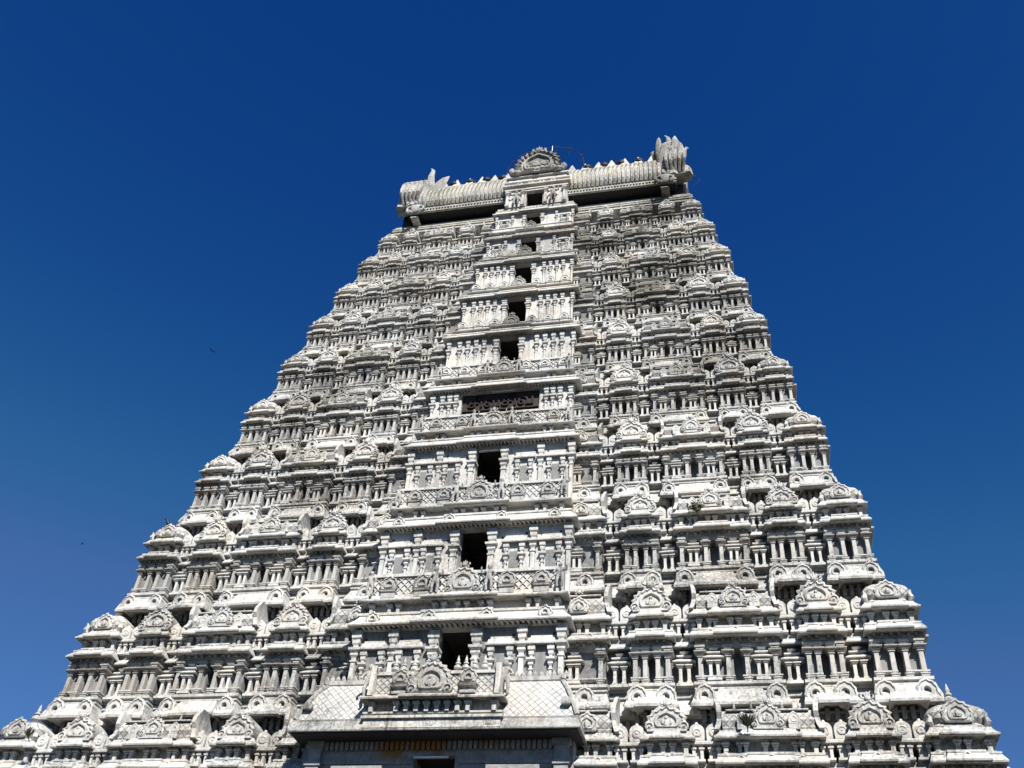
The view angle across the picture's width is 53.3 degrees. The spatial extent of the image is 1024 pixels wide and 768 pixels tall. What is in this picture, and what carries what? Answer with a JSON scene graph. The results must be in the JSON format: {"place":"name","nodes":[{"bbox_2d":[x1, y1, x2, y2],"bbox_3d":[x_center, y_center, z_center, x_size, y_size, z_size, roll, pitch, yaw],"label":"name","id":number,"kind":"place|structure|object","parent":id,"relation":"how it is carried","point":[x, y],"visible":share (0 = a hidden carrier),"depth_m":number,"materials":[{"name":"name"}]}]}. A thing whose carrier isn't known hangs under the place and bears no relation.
{"place":"outdoors","nodes":[
{"label":"outdoors","id":0,"kind":"place"},
{"bbox_2d":[0,0,1023,767],"label":"sky","id":1,"kind":"structure","parent":0,"point":[180,179],"materials":[{"name":"blue"}]},
{"bbox_3d":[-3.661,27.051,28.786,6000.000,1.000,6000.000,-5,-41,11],"label":"ground","id":2,"kind":"structure","parent":0,"visible":0},
{"bbox_2d":[0,135,1010,767],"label":"gateway tower","id":3,"kind":"structure","parent":2,"relation":"on","point":[364,553],"depth_m":46.67,"materials":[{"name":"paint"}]},
{"bbox_2d":[25,726,35,741],"bbox_3d":[-19.787,14.256,41.790,0.442,0.624,0.434,27,-45,-24],"label":"wild plant","id":4,"kind":"object","parent":3,"relation":"on","point":[28,733],"visible":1,"depth_m":41.80,"materials":[{"name":"green plant"}]},
{"bbox_2d":[413,756,448,758],"bbox_3d":[-3.033,13.931,38.099,1.350,0.080,0.120,-5,-41,11],"label":"tube light","id":5,"kind":"object","parent":3,"relation":"attached to","point":[431,757],"visible":1,"depth_m":38.06,"materials":[{"name":"glass"}]},
{"bbox_2d":[479,449,498,452],"bbox_3d":[-1.169,3.356,51.325,1.050,0.080,0.120,-5,-41,11],"label":"tube light","id":6,"kind":"object","parent":3,"relation":"attached to","point":[495,450],"visible":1,"depth_m":51.29,"materials":[{"name":"metal"}]},
{"bbox_2d":[462,390,539,413],"bbox_3d":[-0.603,0.899,54.986,4.240,1.230,0.172,-5,-41,11],"label":"sign board","id":7,"kind":"object","parent":3,"relation":"attached to","point":[503,401],"visible":1,"depth_m":54.91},
{"bbox_2d":[492,390,515,392],"bbox_3d":[-0.444,0.394,55.218,1.300,0.080,0.120,-5,-41,11],"label":"tube light","id":8,"kind":"object","parent":3,"relation":"attached to","point":[504,391],"visible":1,"depth_m":55.18,"materials":[{"name":"metal"}]},
{"bbox_2d":[507,147,583,174],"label":"lighting frame","id":9,"kind":"object","parent":3,"relation":"on","point":[544,148],"visible":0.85,"depth_m":76.93,"materials":[{"name":"grey metal"}]},
{"bbox_2d":[688,502,704,515],"bbox_3d":[8.242,5.558,45.470,0.672,0.550,0.401,16,-42,-12],"label":"wild plant","id":10,"kind":"object","parent":3,"relation":"on","point":[694,506],"visible":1,"depth_m":45.45,"materials":[{"name":"green plant"}]},
{"bbox_2d":[737,712,757,731],"bbox_3d":[8.370,11.974,36.355,0.826,0.678,0.555,-22,-47,28],"label":"wild plant","id":11,"kind":"object","parent":3,"relation":"on","point":[746,720],"visible":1,"depth_m":36.35,"materials":[{"name":"green plant"}]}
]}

